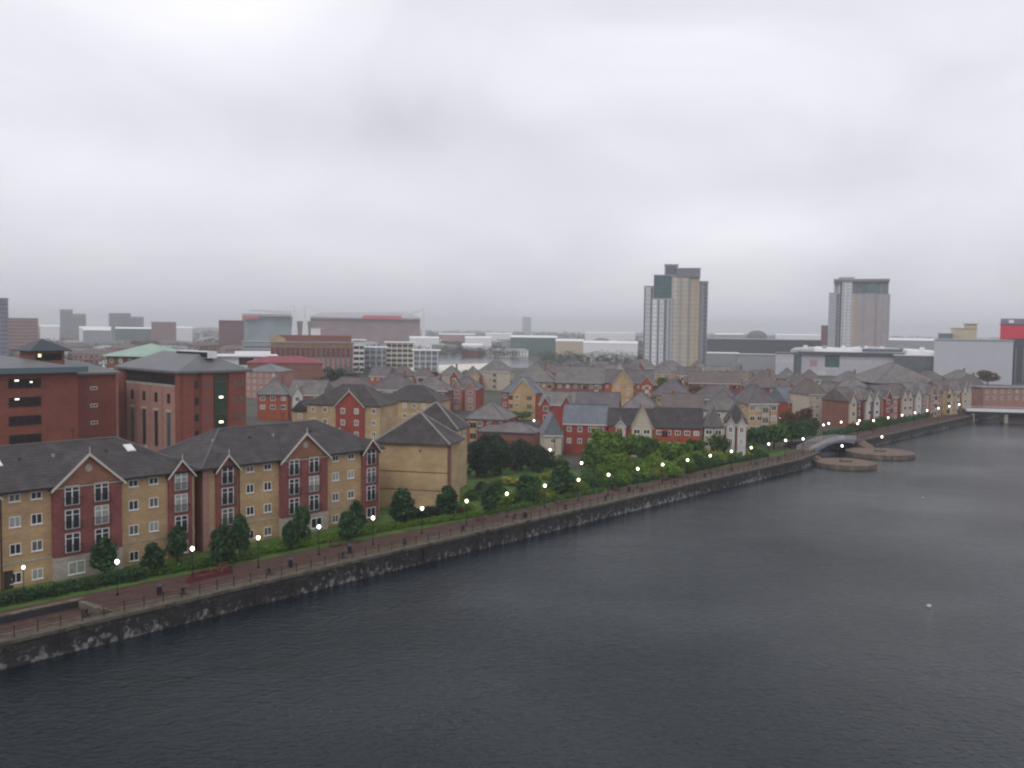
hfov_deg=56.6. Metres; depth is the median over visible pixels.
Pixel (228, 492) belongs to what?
window
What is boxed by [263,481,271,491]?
window
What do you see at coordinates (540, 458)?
evergreen tree
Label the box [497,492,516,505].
shrub
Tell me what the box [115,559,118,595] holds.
street lamp
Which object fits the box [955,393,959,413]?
bay window
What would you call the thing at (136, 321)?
distant building
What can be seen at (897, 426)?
promenade
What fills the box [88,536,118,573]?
street tree
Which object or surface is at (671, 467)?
shrub
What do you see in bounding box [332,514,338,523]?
window
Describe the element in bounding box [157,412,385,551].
apartment block
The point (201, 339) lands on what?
distant building
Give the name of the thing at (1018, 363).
frame building
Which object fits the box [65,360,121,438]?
office wing
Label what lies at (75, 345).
distant building
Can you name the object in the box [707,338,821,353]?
warehouse
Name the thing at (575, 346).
industrial shed
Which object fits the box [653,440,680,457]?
garden tree
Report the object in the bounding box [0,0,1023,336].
sky
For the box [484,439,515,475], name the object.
evergreen tree
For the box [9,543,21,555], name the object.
window
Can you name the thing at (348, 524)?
street tree
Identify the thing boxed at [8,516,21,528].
window
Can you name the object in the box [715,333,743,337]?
industrial shed
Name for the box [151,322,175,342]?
distant building
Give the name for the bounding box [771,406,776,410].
window
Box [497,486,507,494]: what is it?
shrub
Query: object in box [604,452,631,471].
garden tree
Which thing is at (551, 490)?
shrub
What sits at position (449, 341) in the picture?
distant building
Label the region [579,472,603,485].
shrub
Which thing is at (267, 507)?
window
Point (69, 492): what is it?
window
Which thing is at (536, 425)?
road
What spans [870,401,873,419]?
bay window
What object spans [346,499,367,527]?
street tree
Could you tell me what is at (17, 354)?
distant building
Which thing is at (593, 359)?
tree line
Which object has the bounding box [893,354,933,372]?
mall wing
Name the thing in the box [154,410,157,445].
tall window
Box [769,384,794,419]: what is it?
house
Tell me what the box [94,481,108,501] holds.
window
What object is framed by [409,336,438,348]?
industrial shed
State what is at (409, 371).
house
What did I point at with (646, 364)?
house
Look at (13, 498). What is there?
window
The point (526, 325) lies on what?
distant building
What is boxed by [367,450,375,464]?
window
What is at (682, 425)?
house
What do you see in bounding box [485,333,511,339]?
industrial shed
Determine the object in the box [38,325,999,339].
distant trees
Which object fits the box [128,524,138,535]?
window
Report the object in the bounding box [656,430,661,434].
window
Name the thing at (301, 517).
street tree
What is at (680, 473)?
shrub
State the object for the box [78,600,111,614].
stone steps
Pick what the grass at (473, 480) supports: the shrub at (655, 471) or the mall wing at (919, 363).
the shrub at (655, 471)
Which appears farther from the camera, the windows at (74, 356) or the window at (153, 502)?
the windows at (74, 356)
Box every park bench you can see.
[216,561,231,567]
[476,514,485,520]
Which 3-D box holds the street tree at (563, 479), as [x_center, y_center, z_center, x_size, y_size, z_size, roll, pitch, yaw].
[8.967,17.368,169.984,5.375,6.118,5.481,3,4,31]
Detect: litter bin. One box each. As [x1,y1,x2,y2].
[156,583,161,594]
[288,557,292,566]
[347,544,351,552]
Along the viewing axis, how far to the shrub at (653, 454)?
208.37 m
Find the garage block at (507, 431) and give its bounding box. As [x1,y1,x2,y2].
[475,421,539,445]
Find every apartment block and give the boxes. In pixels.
[0,427,201,590]
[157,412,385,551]
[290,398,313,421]
[305,384,399,443]
[374,412,465,507]
[388,385,451,424]
[422,402,469,487]
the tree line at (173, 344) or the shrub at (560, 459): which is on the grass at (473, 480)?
the shrub at (560, 459)
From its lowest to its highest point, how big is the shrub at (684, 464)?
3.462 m
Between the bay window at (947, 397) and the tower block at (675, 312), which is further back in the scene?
the tower block at (675, 312)
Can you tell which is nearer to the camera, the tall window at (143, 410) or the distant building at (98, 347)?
the tall window at (143, 410)
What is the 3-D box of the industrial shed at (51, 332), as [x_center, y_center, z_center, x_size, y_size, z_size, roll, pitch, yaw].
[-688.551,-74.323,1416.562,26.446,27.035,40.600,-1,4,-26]
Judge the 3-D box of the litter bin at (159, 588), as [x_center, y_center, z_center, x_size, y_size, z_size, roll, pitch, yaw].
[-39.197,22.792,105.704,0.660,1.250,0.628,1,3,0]
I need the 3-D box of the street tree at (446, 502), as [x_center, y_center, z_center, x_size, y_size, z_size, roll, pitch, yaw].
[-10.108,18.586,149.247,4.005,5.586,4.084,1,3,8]
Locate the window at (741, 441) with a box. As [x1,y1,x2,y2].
[739,439,743,444]
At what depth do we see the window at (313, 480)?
138.80 m
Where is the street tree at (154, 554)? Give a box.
[139,542,165,571]
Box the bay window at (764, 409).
[761,406,768,425]
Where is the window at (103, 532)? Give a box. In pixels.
[95,527,108,543]
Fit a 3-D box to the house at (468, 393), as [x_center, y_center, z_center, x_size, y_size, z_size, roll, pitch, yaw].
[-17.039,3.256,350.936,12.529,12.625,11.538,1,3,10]
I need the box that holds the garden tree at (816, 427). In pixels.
[805,417,820,434]
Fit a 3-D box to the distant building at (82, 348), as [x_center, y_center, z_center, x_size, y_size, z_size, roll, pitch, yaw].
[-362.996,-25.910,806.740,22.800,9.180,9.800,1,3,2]
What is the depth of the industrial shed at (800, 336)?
1700.03 m
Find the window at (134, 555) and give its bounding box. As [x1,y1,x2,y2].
[129,550,139,562]
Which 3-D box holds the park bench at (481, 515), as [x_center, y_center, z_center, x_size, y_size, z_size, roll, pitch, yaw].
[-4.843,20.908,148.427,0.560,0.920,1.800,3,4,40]
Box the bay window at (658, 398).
[657,397,660,406]
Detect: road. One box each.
[246,423,598,470]
[458,416,653,436]
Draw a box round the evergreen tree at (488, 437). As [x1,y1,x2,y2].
[470,432,505,446]
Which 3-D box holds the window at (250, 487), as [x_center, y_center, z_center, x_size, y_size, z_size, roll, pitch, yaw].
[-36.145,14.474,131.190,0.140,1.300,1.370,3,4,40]
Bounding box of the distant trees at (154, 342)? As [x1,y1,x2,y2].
[9,332,234,367]
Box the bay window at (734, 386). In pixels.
[732,385,735,394]
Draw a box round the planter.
[186,567,232,582]
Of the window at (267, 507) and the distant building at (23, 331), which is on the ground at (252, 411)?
the distant building at (23, 331)
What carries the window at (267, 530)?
in the apartment block at (265, 480)
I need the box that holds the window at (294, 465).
[289,459,298,475]
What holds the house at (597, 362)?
on the ground at (252, 411)
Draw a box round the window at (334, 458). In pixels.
[332,455,338,461]
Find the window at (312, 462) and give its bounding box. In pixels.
[309,456,318,472]
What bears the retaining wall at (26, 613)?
on the promenade at (105, 598)
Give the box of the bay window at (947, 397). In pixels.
[945,393,949,414]
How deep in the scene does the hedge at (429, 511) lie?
149.51 m
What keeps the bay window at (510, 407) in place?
in the house at (520, 394)
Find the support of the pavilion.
on the ground at (252, 411)
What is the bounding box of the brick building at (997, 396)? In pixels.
[971,385,1023,408]
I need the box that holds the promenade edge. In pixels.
[0,451,812,638]
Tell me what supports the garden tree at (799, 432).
on the ground at (252, 411)
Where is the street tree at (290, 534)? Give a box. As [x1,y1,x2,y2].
[281,520,299,549]
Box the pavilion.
[845,363,934,384]
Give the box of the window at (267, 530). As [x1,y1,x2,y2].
[263,526,271,536]
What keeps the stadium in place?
on the ground at (252, 411)
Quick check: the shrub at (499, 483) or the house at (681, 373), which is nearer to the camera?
the shrub at (499, 483)
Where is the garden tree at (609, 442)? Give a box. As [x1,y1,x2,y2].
[588,430,625,455]
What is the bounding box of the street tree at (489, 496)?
[477,482,500,508]
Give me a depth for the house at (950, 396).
355.79 m
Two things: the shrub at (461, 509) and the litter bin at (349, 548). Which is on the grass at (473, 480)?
the shrub at (461, 509)
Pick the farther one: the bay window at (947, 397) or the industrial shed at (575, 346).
the industrial shed at (575, 346)
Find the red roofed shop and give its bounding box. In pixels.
[247,356,322,379]
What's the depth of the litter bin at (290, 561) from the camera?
118.41 m
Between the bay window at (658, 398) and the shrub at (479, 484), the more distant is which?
the bay window at (658, 398)
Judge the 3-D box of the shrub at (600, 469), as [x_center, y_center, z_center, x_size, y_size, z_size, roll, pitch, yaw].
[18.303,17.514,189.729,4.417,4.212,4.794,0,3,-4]
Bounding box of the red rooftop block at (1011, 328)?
[1000,319,1023,339]
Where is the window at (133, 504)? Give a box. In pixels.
[129,500,138,510]
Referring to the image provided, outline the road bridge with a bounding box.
[961,406,1023,422]
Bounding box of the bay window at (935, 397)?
[934,395,936,416]
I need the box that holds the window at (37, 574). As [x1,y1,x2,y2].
[31,568,43,580]
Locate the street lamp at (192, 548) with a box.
[190,545,193,575]
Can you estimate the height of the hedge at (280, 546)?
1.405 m
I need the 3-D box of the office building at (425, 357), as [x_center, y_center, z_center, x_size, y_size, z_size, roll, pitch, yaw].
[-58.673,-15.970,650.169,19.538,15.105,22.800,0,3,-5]
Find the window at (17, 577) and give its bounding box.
[10,572,22,584]
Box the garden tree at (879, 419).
[874,416,890,422]
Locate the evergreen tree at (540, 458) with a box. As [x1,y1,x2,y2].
[524,444,553,472]
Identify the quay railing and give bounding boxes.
[0,449,815,636]
[858,413,969,437]
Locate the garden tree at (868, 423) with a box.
[862,419,880,429]
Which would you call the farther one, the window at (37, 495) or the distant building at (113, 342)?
the distant building at (113, 342)
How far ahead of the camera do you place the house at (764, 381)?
393.72 m
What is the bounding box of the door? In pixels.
[4,570,13,589]
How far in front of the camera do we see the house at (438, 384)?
334.12 m
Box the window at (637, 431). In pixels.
[633,429,639,433]
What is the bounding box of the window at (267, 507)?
[263,503,271,513]
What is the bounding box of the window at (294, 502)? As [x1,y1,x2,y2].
[289,497,298,514]
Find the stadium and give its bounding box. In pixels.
[242,305,424,344]
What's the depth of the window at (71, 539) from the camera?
111.75 m
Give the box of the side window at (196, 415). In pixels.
[195,414,198,421]
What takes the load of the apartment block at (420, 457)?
on the ground at (252, 411)
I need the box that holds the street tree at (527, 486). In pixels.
[513,473,538,500]
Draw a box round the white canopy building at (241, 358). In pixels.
[217,351,277,366]
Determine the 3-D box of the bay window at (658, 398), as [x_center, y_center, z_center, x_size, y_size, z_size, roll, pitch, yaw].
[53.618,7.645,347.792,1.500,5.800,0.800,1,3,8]
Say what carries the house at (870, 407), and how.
on the ground at (252, 411)
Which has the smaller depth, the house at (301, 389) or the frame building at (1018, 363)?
the house at (301, 389)
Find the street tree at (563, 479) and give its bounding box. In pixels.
[548,464,576,493]
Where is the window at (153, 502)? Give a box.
[149,497,158,507]
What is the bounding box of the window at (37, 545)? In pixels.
[31,539,43,552]
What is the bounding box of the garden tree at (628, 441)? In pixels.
[618,433,637,455]
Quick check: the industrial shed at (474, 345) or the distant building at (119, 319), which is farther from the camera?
the distant building at (119, 319)
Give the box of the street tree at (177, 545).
[165,524,187,561]
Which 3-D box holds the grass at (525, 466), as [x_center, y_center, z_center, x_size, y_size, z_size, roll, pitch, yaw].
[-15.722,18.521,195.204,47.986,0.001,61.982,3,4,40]
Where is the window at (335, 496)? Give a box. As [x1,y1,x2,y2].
[332,492,338,501]
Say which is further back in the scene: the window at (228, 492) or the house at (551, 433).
the house at (551, 433)
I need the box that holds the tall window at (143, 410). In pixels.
[142,409,145,443]
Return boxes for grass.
[0,447,797,610]
[467,461,544,473]
[809,415,941,437]
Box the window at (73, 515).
[65,508,79,529]
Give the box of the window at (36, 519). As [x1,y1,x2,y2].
[30,513,42,525]
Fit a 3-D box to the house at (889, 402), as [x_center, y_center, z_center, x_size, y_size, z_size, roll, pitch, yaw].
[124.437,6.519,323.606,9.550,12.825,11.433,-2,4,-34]
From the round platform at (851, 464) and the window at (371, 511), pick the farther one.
the round platform at (851, 464)
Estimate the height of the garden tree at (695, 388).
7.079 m
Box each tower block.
[643,264,708,366]
[827,277,890,347]
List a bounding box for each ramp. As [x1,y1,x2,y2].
[811,448,822,459]
[852,437,876,448]
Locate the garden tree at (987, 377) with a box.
[975,370,1001,384]
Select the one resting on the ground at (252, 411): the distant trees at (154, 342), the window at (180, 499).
the distant trees at (154, 342)
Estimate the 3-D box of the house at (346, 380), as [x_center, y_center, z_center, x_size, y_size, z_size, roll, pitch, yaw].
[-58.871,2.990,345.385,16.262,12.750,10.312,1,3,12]
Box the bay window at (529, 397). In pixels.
[526,395,531,418]
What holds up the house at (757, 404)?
on the ground at (252, 411)
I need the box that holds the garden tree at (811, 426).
[794,419,819,441]
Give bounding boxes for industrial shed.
[40,325,59,341]
[79,326,110,340]
[83,328,110,345]
[115,327,150,340]
[176,326,191,342]
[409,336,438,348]
[439,333,475,340]
[462,343,482,347]
[465,336,491,351]
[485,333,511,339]
[510,335,557,356]
[555,339,583,358]
[583,340,637,361]
[585,332,634,340]
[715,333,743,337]
[776,334,820,339]
[888,338,934,349]
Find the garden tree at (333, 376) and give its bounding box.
[323,367,345,381]
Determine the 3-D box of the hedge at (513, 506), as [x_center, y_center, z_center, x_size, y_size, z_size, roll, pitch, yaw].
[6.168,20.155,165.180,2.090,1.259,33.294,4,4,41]
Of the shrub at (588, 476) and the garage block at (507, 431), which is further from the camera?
the garage block at (507, 431)
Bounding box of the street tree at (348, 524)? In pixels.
[337,511,360,540]
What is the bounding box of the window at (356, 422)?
[354,420,358,425]
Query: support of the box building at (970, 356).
on the ground at (252, 411)
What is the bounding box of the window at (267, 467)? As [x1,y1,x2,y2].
[263,463,271,470]
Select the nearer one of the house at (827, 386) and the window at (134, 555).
the window at (134, 555)
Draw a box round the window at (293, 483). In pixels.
[289,478,298,494]
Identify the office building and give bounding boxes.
[0,339,87,444]
[101,343,176,431]
[113,350,252,450]
[246,363,294,397]
[351,339,365,372]
[364,346,387,371]
[384,341,415,367]
[412,349,440,371]
[938,333,953,338]
[950,323,977,338]
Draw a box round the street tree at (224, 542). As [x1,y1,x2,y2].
[207,522,236,565]
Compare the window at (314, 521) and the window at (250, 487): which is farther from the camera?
the window at (314, 521)
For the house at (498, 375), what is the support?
on the ground at (252, 411)
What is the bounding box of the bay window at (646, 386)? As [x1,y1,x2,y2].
[645,385,648,395]
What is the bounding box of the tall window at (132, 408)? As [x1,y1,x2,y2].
[131,407,133,441]
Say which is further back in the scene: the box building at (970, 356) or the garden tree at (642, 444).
the box building at (970, 356)
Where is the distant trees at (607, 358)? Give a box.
[355,335,642,372]
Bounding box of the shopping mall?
[790,345,933,375]
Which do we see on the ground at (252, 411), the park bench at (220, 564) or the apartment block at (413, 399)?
the apartment block at (413, 399)
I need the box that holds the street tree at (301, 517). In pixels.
[293,504,311,543]
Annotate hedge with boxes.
[0,567,152,606]
[147,550,260,575]
[243,533,343,554]
[334,520,404,539]
[391,505,441,521]
[404,510,482,526]
[479,487,604,514]
[610,453,767,487]
[821,412,942,436]
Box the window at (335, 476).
[332,472,338,481]
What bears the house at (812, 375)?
on the ground at (252, 411)
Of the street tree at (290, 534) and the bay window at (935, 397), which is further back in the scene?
the bay window at (935, 397)
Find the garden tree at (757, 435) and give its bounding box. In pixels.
[746,427,774,444]
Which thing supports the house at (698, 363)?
on the ground at (252, 411)
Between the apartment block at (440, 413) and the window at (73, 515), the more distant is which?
the apartment block at (440, 413)
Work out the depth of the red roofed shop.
452.77 m
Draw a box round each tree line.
[7,355,104,363]
[58,341,218,350]
[323,363,396,378]
[434,345,519,356]
[439,340,642,346]
[537,349,642,361]
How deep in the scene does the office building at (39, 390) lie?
183.90 m
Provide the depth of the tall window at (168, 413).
195.70 m
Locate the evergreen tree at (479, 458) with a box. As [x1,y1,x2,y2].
[467,441,498,476]
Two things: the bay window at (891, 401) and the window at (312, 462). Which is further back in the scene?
the bay window at (891, 401)
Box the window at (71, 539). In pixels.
[65,532,79,553]
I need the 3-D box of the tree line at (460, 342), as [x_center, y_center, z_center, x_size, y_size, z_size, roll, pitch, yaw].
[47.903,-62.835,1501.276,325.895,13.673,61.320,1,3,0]
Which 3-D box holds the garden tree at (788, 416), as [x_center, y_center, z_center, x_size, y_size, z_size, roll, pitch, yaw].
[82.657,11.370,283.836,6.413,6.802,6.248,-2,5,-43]
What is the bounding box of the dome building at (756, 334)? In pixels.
[745,330,768,338]
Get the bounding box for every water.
[0,415,1023,767]
[439,356,532,367]
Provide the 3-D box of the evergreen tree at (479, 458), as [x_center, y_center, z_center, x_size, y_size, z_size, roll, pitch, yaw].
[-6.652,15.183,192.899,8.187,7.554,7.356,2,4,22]
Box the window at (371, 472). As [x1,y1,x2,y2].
[367,467,375,482]
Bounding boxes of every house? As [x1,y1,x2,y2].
[256,375,289,419]
[288,377,332,419]
[310,328,320,334]
[331,375,372,387]
[368,366,393,384]
[371,371,415,394]
[394,366,413,380]
[412,365,434,382]
[416,374,454,411]
[437,364,464,384]
[450,376,484,410]
[463,400,517,441]
[465,366,482,382]
[478,361,514,390]
[500,377,543,419]
[509,362,555,390]
[538,388,575,428]
[539,410,562,457]
[542,364,562,375]
[555,364,605,391]
[562,359,586,365]
[562,403,609,453]
[574,391,621,406]
[587,364,616,368]
[588,361,608,363]
[604,369,654,405]
[607,402,653,456]
[615,359,627,369]
[622,392,659,433]
[626,363,642,369]
[627,359,655,369]
[652,378,689,406]
[653,364,674,386]
[653,407,702,443]
[656,360,682,378]
[661,390,704,434]
[676,365,701,389]
[687,369,740,394]
[690,359,705,370]
[696,385,734,401]
[702,403,724,452]
[703,366,731,370]
[703,389,734,435]
[723,402,747,456]
[729,365,751,390]
[732,384,779,430]
[740,369,779,393]
[752,368,774,379]
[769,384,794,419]
[775,367,793,383]
[778,372,804,386]
[789,378,826,422]
[802,369,821,384]
[819,381,837,392]
[821,387,862,427]
[828,370,855,384]
[836,377,867,388]
[851,386,881,424]
[865,384,899,418]
[887,383,914,417]
[900,382,926,417]
[916,381,942,416]
[921,370,947,379]
[928,378,961,414]
[943,368,967,379]
[948,379,972,412]
[960,373,984,384]
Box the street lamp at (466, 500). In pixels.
[465,499,467,525]
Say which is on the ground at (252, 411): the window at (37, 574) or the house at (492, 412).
the house at (492, 412)
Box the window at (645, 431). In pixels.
[643,429,649,433]
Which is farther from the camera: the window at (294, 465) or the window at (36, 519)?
the window at (294, 465)
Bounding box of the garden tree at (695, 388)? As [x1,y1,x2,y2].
[688,384,703,392]
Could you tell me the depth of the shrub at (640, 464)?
195.07 m
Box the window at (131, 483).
[128,479,138,487]
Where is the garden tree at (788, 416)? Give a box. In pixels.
[778,411,798,422]
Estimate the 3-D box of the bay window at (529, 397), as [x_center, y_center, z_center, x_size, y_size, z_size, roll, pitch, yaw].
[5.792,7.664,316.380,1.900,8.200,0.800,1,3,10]
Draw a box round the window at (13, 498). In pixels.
[8,494,20,502]
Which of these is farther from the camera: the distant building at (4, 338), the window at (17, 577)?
the distant building at (4, 338)
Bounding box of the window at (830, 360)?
[825,355,839,366]
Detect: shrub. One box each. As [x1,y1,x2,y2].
[456,504,465,512]
[463,503,475,510]
[464,489,479,500]
[473,481,488,488]
[475,486,485,494]
[493,479,503,490]
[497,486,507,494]
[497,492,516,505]
[498,476,518,484]
[530,475,541,484]
[531,488,542,500]
[537,489,554,497]
[540,471,551,479]
[546,487,559,495]
[547,454,569,468]
[575,481,590,490]
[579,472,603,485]
[580,465,609,478]
[582,469,605,486]
[582,478,599,488]
[593,463,615,477]
[599,476,607,485]
[601,477,618,489]
[602,463,619,478]
[609,468,632,483]
[626,472,636,480]
[631,462,652,481]
[633,460,650,473]
[644,450,664,461]
[648,459,681,475]
[650,468,665,478]
[655,450,673,462]
[659,462,676,477]
[666,467,685,476]
[674,454,695,468]
[675,459,696,473]
[686,450,709,463]
[687,453,710,469]
[701,448,722,455]
[701,452,714,461]
[707,455,720,465]
[714,453,725,460]
[725,449,741,458]
[746,441,762,453]
[752,450,764,454]
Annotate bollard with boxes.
[80,608,91,616]
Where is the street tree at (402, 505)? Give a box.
[387,487,417,522]
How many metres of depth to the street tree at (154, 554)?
113.60 m
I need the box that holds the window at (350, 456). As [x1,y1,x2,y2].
[348,453,354,459]
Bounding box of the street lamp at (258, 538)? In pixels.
[256,535,259,567]
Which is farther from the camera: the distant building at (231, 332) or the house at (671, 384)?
the distant building at (231, 332)
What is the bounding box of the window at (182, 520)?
[175,515,187,531]
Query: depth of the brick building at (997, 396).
381.52 m
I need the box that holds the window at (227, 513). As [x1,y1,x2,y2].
[222,507,233,524]
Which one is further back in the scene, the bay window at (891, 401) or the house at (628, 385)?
the house at (628, 385)
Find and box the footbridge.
[797,435,856,451]
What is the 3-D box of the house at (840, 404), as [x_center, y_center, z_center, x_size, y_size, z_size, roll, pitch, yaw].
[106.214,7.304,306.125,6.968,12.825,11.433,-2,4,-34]
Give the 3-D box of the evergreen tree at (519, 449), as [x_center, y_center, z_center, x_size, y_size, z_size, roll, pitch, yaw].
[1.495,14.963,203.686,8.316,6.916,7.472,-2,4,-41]
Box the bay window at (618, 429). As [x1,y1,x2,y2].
[616,427,622,450]
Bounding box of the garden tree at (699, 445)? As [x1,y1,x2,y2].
[683,438,705,453]
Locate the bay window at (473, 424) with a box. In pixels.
[470,421,476,441]
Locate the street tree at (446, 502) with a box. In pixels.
[434,485,459,513]
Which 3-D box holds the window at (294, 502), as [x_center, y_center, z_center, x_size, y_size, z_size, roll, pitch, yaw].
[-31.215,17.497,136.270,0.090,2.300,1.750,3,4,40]
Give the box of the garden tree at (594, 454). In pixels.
[580,442,609,469]
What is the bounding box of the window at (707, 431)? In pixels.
[705,429,711,434]
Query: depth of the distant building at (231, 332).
948.62 m
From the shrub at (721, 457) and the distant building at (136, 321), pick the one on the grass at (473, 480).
the shrub at (721, 457)
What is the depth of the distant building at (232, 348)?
842.76 m
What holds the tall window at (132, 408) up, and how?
in the office building at (167, 399)
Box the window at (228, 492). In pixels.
[222,487,233,504]
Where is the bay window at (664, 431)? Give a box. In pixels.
[661,429,667,441]
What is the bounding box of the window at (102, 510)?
[95,504,108,524]
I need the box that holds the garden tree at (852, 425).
[846,423,861,428]
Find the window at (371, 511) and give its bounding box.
[366,507,375,518]
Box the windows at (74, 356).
[74,356,106,361]
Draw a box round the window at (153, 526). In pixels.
[149,521,158,532]
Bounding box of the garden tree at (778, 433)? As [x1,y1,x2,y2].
[758,423,790,448]
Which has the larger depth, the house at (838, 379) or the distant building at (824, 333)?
the distant building at (824, 333)
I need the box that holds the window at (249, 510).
[246,506,254,516]
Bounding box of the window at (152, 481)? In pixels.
[148,477,157,485]
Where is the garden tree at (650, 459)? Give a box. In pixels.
[645,456,662,468]
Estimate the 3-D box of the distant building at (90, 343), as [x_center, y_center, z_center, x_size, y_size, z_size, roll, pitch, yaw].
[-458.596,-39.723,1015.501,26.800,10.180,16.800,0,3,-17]
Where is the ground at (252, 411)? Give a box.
[10,325,1023,593]
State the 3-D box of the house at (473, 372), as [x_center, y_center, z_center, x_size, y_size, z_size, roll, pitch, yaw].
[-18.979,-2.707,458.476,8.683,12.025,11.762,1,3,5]
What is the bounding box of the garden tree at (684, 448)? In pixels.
[674,442,693,458]
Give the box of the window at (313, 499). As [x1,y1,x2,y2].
[309,494,318,510]
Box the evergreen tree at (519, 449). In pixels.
[506,438,535,470]
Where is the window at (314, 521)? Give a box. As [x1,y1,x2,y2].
[311,517,322,529]
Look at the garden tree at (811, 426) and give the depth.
260.08 m
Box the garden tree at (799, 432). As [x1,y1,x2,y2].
[778,420,809,446]
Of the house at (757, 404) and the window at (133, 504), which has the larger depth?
the house at (757, 404)
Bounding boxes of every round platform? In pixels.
[814,458,876,470]
[845,447,914,459]
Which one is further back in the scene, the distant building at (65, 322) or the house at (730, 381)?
the distant building at (65, 322)
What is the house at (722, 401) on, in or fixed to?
on the ground at (252, 411)
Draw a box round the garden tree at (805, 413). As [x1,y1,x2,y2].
[795,407,812,422]
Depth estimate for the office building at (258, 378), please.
392.44 m
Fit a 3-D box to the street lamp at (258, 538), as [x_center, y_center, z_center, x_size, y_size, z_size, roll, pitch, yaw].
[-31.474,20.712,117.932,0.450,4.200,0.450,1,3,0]
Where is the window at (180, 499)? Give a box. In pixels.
[175,493,187,512]
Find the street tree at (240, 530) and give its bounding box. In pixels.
[229,513,252,553]
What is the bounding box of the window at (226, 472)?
[222,467,233,484]
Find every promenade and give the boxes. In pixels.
[0,450,810,632]
[841,413,969,438]
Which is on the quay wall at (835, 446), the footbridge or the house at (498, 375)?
the footbridge
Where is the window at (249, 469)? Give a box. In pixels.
[246,465,253,472]
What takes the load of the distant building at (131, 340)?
on the ground at (252, 411)
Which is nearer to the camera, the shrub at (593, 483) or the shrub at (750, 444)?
the shrub at (593, 483)
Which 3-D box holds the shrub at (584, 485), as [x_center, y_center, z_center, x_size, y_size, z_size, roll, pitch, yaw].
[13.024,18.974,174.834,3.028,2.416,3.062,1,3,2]
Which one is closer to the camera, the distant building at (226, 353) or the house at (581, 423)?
the house at (581, 423)
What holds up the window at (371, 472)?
in the apartment block at (265, 480)
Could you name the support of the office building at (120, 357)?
on the ground at (252, 411)
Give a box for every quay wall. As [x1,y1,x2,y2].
[0,451,820,670]
[778,440,857,449]
[856,414,999,445]
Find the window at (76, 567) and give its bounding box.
[68,560,85,575]
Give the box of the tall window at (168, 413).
[167,412,170,446]
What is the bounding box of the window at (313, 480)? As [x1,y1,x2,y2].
[309,475,318,491]
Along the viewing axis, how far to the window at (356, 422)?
228.29 m
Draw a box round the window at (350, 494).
[347,490,353,499]
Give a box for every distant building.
[0,298,8,355]
[8,318,38,353]
[13,351,19,357]
[55,340,75,342]
[59,309,72,335]
[60,337,78,339]
[62,342,92,348]
[68,342,96,346]
[68,349,82,358]
[70,348,97,349]
[72,314,85,336]
[73,349,116,364]
[93,345,110,348]
[99,360,106,366]
[102,341,130,345]
[107,344,137,350]
[109,313,130,337]
[118,339,143,344]
[130,317,143,326]
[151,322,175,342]
[159,342,186,344]
[163,345,199,349]
[187,342,218,350]
[196,338,212,341]
[203,332,217,336]
[217,345,241,351]
[218,320,244,347]
[218,352,234,358]
[242,341,270,351]
[364,342,377,345]
[431,344,455,352]
[442,340,461,344]
[461,348,482,355]
[487,348,528,356]
[491,340,505,344]
[522,317,530,334]
[821,325,827,344]
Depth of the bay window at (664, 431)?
223.93 m
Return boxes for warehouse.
[269,335,353,375]
[706,352,738,368]
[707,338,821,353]
[738,353,775,370]
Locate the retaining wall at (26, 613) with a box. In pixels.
[0,597,84,623]
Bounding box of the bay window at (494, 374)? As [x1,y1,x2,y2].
[493,373,495,390]
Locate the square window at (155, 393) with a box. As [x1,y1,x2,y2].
[154,392,157,401]
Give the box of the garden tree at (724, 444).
[703,433,731,451]
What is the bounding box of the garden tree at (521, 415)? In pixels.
[510,410,533,420]
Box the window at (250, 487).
[246,484,254,493]
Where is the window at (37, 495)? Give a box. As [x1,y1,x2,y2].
[30,491,42,500]
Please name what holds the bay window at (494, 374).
in the house at (498, 375)
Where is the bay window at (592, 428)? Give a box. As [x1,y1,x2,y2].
[591,427,599,442]
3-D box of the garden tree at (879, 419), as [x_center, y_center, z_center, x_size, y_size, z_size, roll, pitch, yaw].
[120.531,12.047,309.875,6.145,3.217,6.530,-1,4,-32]
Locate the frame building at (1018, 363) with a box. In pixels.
[1007,338,1023,382]
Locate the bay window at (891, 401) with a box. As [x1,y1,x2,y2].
[889,399,892,418]
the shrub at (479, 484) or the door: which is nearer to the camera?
the door
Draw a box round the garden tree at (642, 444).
[631,434,659,460]
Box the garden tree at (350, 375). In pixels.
[344,372,357,376]
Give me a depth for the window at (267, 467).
133.23 m
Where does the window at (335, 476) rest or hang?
in the apartment block at (265, 480)
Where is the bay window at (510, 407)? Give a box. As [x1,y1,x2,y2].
[508,394,512,410]
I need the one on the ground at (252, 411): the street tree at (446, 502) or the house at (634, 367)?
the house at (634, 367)
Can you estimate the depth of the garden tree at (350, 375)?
467.20 m
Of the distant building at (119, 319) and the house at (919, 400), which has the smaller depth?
the house at (919, 400)
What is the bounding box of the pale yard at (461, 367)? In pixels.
[410,363,487,372]
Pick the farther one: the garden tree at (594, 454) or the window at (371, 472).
the garden tree at (594, 454)
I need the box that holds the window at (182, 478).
[175,473,187,490]
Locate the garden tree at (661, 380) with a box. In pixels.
[655,377,667,385]
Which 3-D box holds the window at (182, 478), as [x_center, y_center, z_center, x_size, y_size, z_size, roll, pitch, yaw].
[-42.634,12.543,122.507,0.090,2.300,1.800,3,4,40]
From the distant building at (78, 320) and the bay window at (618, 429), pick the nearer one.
the bay window at (618, 429)
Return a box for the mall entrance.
[775,352,794,374]
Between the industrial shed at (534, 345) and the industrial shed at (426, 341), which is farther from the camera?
the industrial shed at (426, 341)
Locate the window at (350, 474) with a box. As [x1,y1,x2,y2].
[347,470,353,478]
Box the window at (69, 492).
[64,485,79,505]
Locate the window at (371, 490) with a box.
[367,485,375,500]
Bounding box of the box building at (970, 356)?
[933,339,1014,384]
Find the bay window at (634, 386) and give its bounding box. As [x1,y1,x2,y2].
[633,385,636,395]

